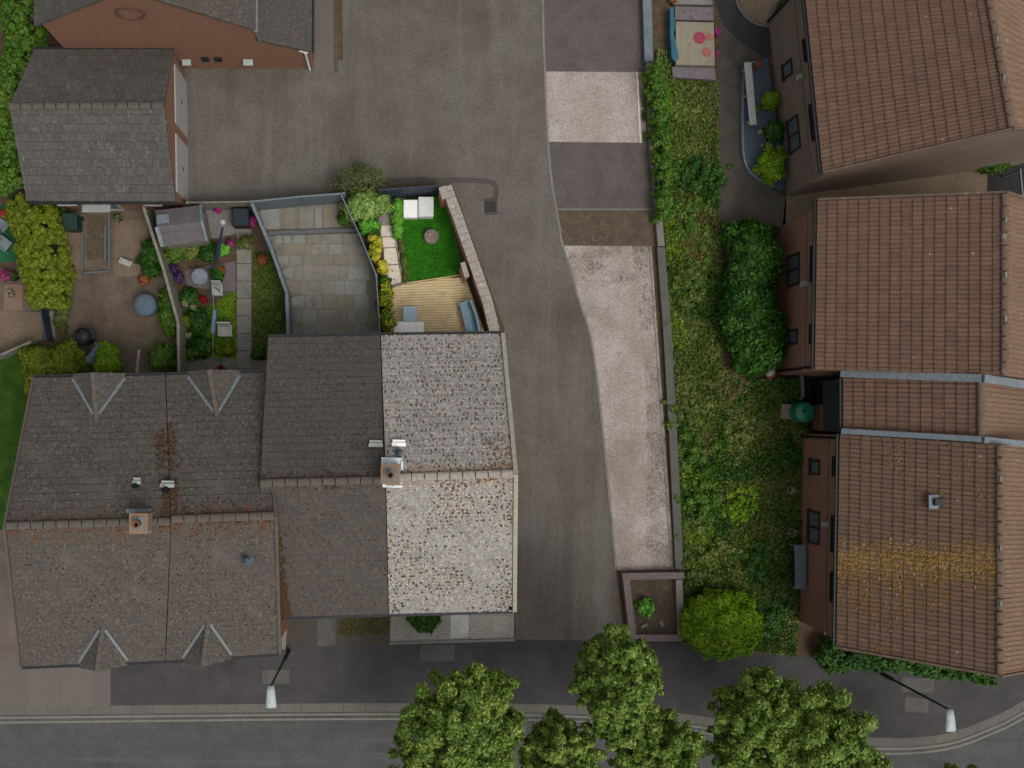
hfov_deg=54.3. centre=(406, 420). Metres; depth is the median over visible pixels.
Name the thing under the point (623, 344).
parking bay
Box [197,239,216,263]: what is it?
border plant
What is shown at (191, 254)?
border plant
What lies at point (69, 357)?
golden shrub
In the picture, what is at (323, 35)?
house path
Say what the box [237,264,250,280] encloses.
path slab
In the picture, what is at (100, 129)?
garage block
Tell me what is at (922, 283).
brown brick house
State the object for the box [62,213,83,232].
wheelie bin
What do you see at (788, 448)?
weed clump
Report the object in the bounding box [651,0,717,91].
bare earth
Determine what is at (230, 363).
paved terrace
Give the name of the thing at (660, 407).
bay edging
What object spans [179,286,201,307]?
border plant
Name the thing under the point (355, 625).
front moss
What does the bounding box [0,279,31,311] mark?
garden ground
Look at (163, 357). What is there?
green shrub
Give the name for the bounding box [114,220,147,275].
gravel patch
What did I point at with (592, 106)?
parking bay
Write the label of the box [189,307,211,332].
border plant
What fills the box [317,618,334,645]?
front path
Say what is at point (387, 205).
feathery shrub
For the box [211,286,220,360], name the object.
washing line
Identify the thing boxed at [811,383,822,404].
door
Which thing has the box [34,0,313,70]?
brick house
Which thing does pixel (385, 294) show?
variegated hedge
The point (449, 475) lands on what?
end terrace house
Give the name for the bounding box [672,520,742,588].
weed clump
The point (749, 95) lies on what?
white bench
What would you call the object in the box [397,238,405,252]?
lawn edge plant
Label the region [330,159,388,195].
overhanging shrub
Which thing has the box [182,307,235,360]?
garden lawn
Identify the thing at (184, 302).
flower clump
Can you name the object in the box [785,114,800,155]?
window
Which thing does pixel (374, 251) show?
yellow shrub
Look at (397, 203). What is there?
lawn edge plant
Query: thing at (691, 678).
pavement
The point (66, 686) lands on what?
pavement paving
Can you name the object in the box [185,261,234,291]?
paved terrace
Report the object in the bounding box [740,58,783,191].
slate terrace
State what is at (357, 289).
flagstone
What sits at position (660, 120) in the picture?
verge hedge
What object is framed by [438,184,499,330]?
brick garden wall
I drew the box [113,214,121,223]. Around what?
plant pot
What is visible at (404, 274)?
lawn edge plant
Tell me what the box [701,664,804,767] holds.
street tree
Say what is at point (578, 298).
bay kerb
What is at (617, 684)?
street tree
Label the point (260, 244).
flower garden soil
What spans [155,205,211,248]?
garden shed
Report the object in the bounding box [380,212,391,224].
stepping slab
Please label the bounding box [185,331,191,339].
flower clump
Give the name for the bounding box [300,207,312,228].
flagstone
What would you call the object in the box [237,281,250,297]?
path slab
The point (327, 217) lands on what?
flagstone
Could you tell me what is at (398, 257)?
lawn edging
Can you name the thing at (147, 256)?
border plants
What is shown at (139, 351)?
clothes prop
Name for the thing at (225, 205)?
garden fence
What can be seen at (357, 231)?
garden fence
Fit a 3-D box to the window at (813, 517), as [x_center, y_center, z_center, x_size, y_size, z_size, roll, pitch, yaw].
[16.652,4.360,40.530,0.120,1.110,1.450,1,90,0]
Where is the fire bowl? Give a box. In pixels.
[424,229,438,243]
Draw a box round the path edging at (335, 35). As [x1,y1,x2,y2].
[334,0,337,71]
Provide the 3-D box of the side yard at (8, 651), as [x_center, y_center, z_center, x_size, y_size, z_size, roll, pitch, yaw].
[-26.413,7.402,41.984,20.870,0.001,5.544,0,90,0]
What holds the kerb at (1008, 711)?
on the yard ground at (810, 640)
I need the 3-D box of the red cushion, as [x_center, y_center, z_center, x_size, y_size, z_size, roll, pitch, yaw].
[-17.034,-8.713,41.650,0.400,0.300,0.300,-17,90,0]
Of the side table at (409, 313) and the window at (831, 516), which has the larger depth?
the side table at (409, 313)
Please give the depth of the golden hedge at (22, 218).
40.15 m
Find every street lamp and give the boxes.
[266,649,290,707]
[875,671,955,731]
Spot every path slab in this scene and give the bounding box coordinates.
[237,229,250,244]
[237,247,250,262]
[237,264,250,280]
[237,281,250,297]
[237,299,250,315]
[237,316,250,332]
[237,334,250,349]
[237,351,250,367]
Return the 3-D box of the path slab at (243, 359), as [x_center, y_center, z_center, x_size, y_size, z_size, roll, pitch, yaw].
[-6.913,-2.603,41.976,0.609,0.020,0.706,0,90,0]
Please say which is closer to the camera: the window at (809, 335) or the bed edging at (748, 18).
the window at (809, 335)
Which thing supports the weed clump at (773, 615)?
on the verge
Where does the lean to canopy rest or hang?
on the verge
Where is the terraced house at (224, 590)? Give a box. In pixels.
[160,369,291,666]
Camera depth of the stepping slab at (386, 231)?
41.95 m
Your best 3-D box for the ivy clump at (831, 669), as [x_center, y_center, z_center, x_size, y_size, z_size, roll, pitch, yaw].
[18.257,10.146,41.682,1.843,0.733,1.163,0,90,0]
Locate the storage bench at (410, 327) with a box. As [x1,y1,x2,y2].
[393,322,423,331]
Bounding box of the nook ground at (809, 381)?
[769,371,838,432]
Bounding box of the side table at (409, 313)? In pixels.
[403,306,416,321]
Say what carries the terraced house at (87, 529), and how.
on the yard ground at (810, 640)
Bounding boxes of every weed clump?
[661,380,715,436]
[668,191,721,237]
[669,85,702,134]
[669,262,706,310]
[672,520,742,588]
[674,463,733,530]
[679,155,733,198]
[679,220,726,287]
[679,414,732,477]
[707,366,750,418]
[713,416,761,465]
[719,479,758,525]
[729,533,777,587]
[757,576,799,631]
[762,436,802,476]
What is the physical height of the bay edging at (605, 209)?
0.030 m
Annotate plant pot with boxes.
[0,268,12,281]
[6,290,14,296]
[8,271,18,280]
[58,207,69,213]
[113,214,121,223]
[217,365,225,369]
[753,61,762,69]
[756,105,762,113]
[786,485,796,494]
[786,528,798,536]
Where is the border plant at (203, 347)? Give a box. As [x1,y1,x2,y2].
[186,335,215,359]
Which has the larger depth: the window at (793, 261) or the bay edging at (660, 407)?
the bay edging at (660, 407)
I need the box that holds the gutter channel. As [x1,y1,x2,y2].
[0,705,1023,745]
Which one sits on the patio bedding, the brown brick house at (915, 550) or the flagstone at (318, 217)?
the flagstone at (318, 217)
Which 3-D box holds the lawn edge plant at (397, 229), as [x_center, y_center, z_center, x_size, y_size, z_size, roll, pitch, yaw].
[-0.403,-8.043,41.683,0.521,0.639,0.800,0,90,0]
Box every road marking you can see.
[0,712,1023,749]
[0,717,1023,754]
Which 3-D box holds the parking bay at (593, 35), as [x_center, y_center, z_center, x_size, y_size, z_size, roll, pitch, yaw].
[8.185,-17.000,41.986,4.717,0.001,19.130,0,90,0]
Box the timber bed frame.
[81,214,110,276]
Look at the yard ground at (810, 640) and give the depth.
42.00 m
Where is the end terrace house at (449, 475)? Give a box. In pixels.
[380,331,517,616]
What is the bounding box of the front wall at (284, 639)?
[281,626,288,649]
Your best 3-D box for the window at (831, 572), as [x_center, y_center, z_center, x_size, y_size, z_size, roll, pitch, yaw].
[16.616,6.494,38.280,0.120,1.010,1.200,1,90,0]
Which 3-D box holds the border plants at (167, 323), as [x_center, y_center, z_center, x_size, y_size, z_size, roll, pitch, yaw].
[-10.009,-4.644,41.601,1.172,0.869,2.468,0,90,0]
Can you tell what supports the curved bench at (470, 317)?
on the timber deck
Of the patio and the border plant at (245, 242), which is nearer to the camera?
the border plant at (245, 242)
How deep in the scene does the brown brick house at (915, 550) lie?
35.82 m
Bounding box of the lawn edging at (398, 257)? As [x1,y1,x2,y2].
[395,240,402,282]
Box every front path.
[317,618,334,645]
[451,615,468,637]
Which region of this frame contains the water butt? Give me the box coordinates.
[789,402,815,421]
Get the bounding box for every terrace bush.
[752,143,788,186]
[760,91,780,111]
[761,120,784,143]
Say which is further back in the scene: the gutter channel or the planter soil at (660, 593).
the gutter channel
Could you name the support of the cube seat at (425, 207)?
on the garden lawn at (417, 230)
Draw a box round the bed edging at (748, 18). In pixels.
[735,0,769,27]
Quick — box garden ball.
[765,368,775,378]
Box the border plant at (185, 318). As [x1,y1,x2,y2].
[182,314,192,328]
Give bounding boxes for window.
[57,204,76,205]
[780,58,792,81]
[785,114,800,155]
[786,328,797,346]
[787,252,799,288]
[802,39,810,62]
[806,508,819,544]
[808,101,818,141]
[808,324,815,343]
[808,458,819,474]
[809,245,816,281]
[829,571,837,601]
[830,515,838,551]
[831,456,839,476]
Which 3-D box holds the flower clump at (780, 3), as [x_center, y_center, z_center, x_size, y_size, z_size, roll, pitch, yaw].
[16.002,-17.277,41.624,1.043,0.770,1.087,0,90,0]
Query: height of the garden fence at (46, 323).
0.970 m
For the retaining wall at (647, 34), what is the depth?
41.75 m
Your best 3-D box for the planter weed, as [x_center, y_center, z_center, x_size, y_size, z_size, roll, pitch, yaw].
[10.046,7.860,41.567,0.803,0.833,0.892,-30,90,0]
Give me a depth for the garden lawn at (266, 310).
41.98 m
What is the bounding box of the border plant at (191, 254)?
[177,246,198,261]
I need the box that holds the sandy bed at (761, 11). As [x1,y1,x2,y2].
[738,0,780,24]
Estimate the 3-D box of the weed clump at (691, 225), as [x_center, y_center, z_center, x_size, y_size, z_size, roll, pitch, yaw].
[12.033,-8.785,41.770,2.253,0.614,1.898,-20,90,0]
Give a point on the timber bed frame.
(83, 273)
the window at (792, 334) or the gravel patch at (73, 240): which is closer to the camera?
the window at (792, 334)
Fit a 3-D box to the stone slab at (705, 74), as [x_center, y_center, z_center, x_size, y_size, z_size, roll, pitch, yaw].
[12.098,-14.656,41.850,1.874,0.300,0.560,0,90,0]
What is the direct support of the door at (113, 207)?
in the garage block at (100, 129)
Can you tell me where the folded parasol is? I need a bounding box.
[85,344,103,363]
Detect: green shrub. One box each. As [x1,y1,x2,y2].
[91,340,123,372]
[147,340,176,371]
[356,217,381,234]
[378,275,391,285]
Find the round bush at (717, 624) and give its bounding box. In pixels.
[676,586,763,662]
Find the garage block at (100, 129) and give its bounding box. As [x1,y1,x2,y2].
[9,47,188,211]
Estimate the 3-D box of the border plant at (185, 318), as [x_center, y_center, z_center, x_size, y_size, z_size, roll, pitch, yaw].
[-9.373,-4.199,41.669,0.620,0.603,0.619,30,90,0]
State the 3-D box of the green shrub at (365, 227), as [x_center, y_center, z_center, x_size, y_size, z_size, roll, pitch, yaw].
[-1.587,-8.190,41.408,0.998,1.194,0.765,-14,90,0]
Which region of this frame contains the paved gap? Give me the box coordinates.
[987,163,1023,194]
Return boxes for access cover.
[493,616,507,631]
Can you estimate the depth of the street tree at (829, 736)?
34.97 m
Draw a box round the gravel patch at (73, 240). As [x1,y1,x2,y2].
[63,231,81,278]
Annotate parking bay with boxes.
[544,0,654,245]
[546,72,646,142]
[564,246,673,569]
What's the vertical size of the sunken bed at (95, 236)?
0.001 m
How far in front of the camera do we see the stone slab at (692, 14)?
41.70 m
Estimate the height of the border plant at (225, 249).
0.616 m
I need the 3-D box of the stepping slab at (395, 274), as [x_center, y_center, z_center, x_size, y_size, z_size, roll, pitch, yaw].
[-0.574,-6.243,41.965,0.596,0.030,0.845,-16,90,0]
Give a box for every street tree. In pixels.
[387,660,527,767]
[517,707,607,767]
[567,623,663,751]
[607,707,705,767]
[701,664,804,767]
[748,675,892,767]
[943,763,976,767]
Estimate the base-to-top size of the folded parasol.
2.125 m
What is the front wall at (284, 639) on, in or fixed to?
on the front garden
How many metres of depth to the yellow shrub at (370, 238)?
41.32 m
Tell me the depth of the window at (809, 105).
38.71 m
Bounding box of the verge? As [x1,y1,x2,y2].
[656,81,804,653]
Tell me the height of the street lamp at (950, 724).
5.750 m
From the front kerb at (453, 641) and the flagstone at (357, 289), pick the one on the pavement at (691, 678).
the front kerb at (453, 641)
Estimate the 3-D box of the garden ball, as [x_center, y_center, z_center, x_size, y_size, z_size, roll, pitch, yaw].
[15.330,-2.022,41.752,0.478,0.475,0.478,0,90,0]
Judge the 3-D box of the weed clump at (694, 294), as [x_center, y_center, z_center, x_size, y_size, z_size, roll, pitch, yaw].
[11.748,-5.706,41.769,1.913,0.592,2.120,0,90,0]
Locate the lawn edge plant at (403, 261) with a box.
[400,253,406,268]
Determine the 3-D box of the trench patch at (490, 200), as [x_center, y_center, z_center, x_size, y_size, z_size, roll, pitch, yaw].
[3.543,-9.109,41.982,0.609,0.001,0.739,0,90,0]
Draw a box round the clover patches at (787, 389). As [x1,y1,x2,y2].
[657,56,807,656]
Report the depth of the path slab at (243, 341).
41.97 m
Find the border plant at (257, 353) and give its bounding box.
[250,347,264,359]
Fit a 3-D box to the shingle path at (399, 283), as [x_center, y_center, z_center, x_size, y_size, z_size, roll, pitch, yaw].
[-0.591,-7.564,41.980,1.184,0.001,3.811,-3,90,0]
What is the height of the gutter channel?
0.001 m
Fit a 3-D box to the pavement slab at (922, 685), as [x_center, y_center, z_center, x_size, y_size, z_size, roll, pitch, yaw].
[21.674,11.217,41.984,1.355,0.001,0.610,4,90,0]
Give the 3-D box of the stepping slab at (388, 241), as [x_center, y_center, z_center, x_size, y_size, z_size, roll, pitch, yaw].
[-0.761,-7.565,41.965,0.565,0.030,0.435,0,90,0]
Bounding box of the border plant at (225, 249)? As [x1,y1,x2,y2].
[219,243,230,256]
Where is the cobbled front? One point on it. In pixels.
(480, 626)
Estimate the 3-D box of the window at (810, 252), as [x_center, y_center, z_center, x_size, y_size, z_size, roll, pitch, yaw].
[15.832,-6.137,38.280,0.120,1.010,1.400,1,90,0]
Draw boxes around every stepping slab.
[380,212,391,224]
[381,226,392,235]
[382,237,395,247]
[384,248,397,263]
[387,265,401,283]
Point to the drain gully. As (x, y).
(487, 206)
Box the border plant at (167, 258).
[158,254,169,265]
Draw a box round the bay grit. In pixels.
[634,246,673,569]
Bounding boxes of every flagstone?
[261,208,279,228]
[274,235,368,323]
[284,244,377,333]
[285,207,294,228]
[286,234,378,333]
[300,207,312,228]
[315,207,321,228]
[324,207,330,228]
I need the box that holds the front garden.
[288,604,389,643]
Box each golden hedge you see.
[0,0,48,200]
[2,192,76,310]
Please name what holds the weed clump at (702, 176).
on the verge
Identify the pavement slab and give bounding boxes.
[262,670,289,683]
[420,645,454,661]
[901,677,933,692]
[904,696,928,712]
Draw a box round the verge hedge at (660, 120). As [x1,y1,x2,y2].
[639,59,675,224]
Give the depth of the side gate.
41.44 m
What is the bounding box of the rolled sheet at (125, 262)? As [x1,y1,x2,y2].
[118,257,132,267]
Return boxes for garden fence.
[0,341,39,359]
[39,309,54,341]
[142,206,187,371]
[186,200,251,209]
[250,192,346,210]
[250,202,292,333]
[341,195,380,337]
[379,184,442,198]
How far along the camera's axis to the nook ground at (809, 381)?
41.99 m
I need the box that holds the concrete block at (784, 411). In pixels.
[779,404,791,418]
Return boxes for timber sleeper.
[268,228,357,235]
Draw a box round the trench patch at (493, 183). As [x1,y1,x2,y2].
[369,177,498,197]
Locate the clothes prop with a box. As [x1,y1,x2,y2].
[135,349,148,372]
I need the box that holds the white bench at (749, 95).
[741,62,756,124]
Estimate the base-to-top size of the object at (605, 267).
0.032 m
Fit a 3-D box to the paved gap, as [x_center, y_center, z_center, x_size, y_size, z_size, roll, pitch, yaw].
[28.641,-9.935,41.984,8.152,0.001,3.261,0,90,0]
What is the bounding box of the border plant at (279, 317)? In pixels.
[274,312,285,322]
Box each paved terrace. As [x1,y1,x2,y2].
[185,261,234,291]
[188,356,266,378]
[206,209,251,238]
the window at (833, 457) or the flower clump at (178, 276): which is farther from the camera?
the flower clump at (178, 276)
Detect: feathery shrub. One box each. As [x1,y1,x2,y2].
[339,187,381,222]
[374,192,394,216]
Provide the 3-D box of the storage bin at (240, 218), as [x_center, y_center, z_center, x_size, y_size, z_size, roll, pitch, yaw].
[-6.947,-8.508,41.590,0.720,0.820,0.720,0,90,0]
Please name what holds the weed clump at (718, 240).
on the verge
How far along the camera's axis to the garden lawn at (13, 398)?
41.99 m
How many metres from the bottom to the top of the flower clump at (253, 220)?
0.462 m
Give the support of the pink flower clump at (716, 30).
on the yard ground at (810, 640)
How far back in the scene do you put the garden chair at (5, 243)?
41.55 m
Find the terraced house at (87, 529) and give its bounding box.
[3,372,170,671]
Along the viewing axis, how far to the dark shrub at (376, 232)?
41.22 m
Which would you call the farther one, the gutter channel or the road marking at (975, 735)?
the gutter channel
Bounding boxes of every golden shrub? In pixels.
[16,344,54,379]
[22,370,30,393]
[49,338,93,373]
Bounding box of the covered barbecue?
[73,327,96,345]
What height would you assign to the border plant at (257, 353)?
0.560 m
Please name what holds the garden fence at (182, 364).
on the flower garden soil at (260, 244)
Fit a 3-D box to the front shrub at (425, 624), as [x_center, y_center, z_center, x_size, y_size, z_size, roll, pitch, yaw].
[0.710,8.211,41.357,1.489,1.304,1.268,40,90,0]
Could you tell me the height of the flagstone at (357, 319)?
0.026 m
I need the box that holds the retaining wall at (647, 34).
[641,0,683,568]
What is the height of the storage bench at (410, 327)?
0.455 m
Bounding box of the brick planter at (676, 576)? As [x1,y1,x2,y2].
[620,571,683,641]
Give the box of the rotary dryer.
[214,220,225,262]
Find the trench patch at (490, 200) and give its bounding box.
[483,198,497,214]
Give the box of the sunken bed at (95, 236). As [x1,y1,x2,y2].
[87,215,104,259]
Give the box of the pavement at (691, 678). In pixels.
[111,639,1023,737]
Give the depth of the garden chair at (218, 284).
41.41 m
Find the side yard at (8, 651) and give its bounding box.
[0,530,17,660]
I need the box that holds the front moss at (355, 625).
[338,617,389,635]
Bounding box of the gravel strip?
[783,171,987,224]
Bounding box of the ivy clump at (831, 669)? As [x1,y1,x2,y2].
[819,653,851,674]
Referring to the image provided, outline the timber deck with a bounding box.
[392,275,483,331]
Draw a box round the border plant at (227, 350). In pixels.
[222,345,233,355]
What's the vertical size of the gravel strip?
0.001 m
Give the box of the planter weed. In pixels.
[633,597,654,618]
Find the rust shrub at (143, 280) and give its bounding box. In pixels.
[138,274,150,286]
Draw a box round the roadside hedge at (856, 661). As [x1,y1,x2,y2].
[811,636,997,686]
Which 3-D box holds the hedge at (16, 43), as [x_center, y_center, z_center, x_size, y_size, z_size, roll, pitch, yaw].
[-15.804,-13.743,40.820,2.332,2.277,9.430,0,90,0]
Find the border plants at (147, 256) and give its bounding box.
[134,238,161,280]
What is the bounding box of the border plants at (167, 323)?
[157,282,182,338]
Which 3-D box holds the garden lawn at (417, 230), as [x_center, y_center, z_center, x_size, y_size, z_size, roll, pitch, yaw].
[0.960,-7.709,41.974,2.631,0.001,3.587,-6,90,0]
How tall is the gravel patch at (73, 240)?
0.001 m
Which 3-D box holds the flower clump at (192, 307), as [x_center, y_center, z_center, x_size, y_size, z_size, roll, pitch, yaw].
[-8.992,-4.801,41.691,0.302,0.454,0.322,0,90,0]
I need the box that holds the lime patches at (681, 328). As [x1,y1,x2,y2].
[659,57,753,589]
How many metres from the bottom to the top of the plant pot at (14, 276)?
0.697 m
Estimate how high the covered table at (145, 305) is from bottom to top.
0.776 m
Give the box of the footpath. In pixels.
[719,15,785,296]
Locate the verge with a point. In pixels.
(783, 487)
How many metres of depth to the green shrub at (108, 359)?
40.86 m
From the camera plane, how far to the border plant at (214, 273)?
41.49 m
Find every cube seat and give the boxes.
[403,200,417,219]
[418,197,433,218]
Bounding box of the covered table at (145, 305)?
[134,294,157,316]
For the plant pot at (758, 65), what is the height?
0.478 m
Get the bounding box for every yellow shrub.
[366,232,378,243]
[367,236,381,263]
[376,259,388,275]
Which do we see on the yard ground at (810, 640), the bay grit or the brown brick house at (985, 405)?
the brown brick house at (985, 405)
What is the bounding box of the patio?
[57,210,176,375]
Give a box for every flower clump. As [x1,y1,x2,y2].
[168,262,180,274]
[173,271,183,283]
[181,300,188,307]
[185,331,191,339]
[190,304,197,310]
[198,295,208,303]
[213,207,221,213]
[218,265,225,273]
[227,238,233,247]
[249,214,256,228]
[256,255,267,265]
[714,27,721,36]
[714,50,719,57]
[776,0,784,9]
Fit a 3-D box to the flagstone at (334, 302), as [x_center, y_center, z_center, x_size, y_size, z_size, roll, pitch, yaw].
[-3.234,-5.498,41.974,4.013,0.024,4.010,0,90,0]
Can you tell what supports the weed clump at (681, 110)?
on the verge
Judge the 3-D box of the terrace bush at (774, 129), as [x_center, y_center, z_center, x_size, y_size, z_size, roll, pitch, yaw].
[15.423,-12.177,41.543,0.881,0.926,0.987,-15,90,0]
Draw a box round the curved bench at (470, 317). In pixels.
[458,299,480,330]
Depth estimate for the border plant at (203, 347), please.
41.48 m
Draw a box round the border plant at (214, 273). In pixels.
[208,267,225,281]
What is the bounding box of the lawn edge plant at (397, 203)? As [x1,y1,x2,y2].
[392,197,402,213]
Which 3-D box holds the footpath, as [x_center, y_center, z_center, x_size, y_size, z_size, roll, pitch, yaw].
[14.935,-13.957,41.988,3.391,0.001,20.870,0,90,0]
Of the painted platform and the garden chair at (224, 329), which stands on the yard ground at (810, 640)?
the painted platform
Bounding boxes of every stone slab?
[670,67,715,81]
[672,0,712,6]
[673,6,713,21]
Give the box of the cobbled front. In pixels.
[390,611,513,641]
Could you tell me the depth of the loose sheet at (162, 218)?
40.06 m
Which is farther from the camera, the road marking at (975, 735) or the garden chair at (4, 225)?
the road marking at (975, 735)
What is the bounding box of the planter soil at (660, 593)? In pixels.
[630,579,675,633]
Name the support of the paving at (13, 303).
on the garden ground at (25, 307)
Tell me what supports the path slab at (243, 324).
on the flower garden soil at (260, 244)
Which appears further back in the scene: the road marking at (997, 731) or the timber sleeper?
the road marking at (997, 731)
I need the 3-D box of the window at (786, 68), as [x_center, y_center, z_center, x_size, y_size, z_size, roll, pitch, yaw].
[15.570,-14.397,40.530,0.120,0.960,0.720,-6,90,0]
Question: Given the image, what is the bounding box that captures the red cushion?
[0,209,5,218]
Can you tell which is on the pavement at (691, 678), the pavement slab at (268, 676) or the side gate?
the pavement slab at (268, 676)
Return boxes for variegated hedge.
[374,278,394,308]
[377,307,398,331]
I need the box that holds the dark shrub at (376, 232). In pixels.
[366,227,379,236]
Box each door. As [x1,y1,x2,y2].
[111,205,124,210]
[174,65,187,137]
[175,133,188,201]
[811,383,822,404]
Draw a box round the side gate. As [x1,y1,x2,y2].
[797,375,804,398]
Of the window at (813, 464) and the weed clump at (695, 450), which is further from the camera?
the weed clump at (695, 450)
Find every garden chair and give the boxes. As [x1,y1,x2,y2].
[0,218,8,234]
[0,234,13,252]
[211,280,223,295]
[217,322,232,336]
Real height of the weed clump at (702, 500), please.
0.756 m
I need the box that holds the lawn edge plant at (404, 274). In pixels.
[401,268,409,283]
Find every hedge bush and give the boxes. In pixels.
[711,272,791,352]
[722,216,788,303]
[722,321,788,377]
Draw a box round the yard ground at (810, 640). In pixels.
[0,0,1023,669]
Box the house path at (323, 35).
[314,0,333,70]
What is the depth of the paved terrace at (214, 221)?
41.98 m
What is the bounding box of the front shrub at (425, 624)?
[406,615,441,634]
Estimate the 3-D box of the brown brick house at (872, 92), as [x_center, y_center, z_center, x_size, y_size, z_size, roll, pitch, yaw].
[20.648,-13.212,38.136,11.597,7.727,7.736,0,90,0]
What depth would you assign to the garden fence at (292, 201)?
40.97 m
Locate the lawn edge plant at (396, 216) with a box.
[390,211,403,223]
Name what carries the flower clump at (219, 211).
on the paved terrace at (214, 221)
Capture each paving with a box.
[0,661,110,706]
[4,285,21,309]
[49,311,54,338]
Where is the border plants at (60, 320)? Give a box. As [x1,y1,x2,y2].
[52,291,69,333]
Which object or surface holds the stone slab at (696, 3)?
on the yard ground at (810, 640)
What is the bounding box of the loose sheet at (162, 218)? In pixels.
[157,214,168,223]
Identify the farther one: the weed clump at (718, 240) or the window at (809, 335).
the weed clump at (718, 240)
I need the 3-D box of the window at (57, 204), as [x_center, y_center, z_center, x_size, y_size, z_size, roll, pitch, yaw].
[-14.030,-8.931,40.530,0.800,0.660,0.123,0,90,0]
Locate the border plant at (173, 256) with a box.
[163,246,186,264]
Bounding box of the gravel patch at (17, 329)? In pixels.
[0,311,42,353]
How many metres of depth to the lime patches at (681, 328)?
41.80 m
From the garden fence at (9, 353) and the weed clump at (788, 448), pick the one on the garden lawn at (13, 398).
the garden fence at (9, 353)
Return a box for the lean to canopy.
[786,542,805,588]
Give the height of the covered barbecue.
1.075 m
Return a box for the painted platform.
[667,7,714,67]
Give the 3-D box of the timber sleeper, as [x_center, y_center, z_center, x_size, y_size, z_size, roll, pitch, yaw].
[-3.969,-8.003,41.900,3.819,0.180,0.170,-2,90,0]
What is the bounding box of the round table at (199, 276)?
[192,269,207,283]
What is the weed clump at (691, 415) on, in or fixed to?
on the verge
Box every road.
[0,709,1023,767]
[184,0,622,640]
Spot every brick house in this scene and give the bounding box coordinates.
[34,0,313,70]
[767,0,1023,196]
[777,191,1023,379]
[799,428,1023,677]
[811,371,1023,440]
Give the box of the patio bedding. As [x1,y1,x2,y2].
[258,202,378,333]
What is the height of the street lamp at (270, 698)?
5.750 m
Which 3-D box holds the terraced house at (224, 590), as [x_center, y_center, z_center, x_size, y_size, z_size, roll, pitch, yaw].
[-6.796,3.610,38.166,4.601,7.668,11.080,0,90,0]
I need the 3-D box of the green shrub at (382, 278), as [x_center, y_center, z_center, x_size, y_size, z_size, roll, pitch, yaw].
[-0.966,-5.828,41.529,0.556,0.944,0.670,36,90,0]
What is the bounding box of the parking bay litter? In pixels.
[558,211,653,244]
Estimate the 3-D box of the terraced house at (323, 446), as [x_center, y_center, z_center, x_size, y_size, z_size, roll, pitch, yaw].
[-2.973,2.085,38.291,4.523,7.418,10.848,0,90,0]
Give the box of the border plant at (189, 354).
[185,348,197,360]
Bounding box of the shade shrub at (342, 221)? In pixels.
[337,210,350,226]
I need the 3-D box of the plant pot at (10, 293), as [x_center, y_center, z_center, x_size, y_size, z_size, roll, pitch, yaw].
[-16.735,-5.357,41.740,0.315,0.520,0.308,-21,90,0]
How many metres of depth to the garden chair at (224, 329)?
41.55 m
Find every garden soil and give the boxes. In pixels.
[149,209,268,360]
[346,185,486,331]
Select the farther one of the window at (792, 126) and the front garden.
the front garden
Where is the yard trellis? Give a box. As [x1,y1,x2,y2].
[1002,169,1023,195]
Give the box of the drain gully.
[486,202,495,211]
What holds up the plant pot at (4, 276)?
on the yard ground at (810, 640)
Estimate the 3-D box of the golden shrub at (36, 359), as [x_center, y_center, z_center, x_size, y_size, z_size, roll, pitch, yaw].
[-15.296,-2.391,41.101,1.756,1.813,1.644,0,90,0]
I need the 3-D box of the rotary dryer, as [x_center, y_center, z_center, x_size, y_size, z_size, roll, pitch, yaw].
[-7.710,-7.356,40.994,0.287,2.027,1.634,25,90,0]
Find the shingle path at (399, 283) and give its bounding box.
[378,198,404,287]
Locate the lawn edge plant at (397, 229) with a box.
[391,222,402,239]
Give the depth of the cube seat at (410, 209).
41.49 m
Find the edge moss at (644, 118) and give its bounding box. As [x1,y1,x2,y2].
[640,74,647,142]
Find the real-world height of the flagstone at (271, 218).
0.020 m
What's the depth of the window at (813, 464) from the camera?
40.61 m
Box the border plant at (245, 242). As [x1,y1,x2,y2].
[237,235,253,249]
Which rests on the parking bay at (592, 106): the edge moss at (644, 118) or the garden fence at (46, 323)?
the edge moss at (644, 118)
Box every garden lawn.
[0,205,14,261]
[0,354,27,529]
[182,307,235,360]
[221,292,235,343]
[253,251,285,356]
[402,196,460,284]
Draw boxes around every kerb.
[0,700,1023,741]
[389,638,514,644]
[542,0,617,570]
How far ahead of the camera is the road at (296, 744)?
42.10 m
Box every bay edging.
[558,209,652,209]
[636,72,640,142]
[649,247,671,568]
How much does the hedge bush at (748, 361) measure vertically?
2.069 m
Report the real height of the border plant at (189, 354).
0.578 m
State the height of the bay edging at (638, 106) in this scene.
0.050 m
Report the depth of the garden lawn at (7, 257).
41.99 m
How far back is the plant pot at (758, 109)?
41.45 m
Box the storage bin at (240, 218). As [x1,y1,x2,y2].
[232,208,251,228]
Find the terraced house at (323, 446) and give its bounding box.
[260,332,388,619]

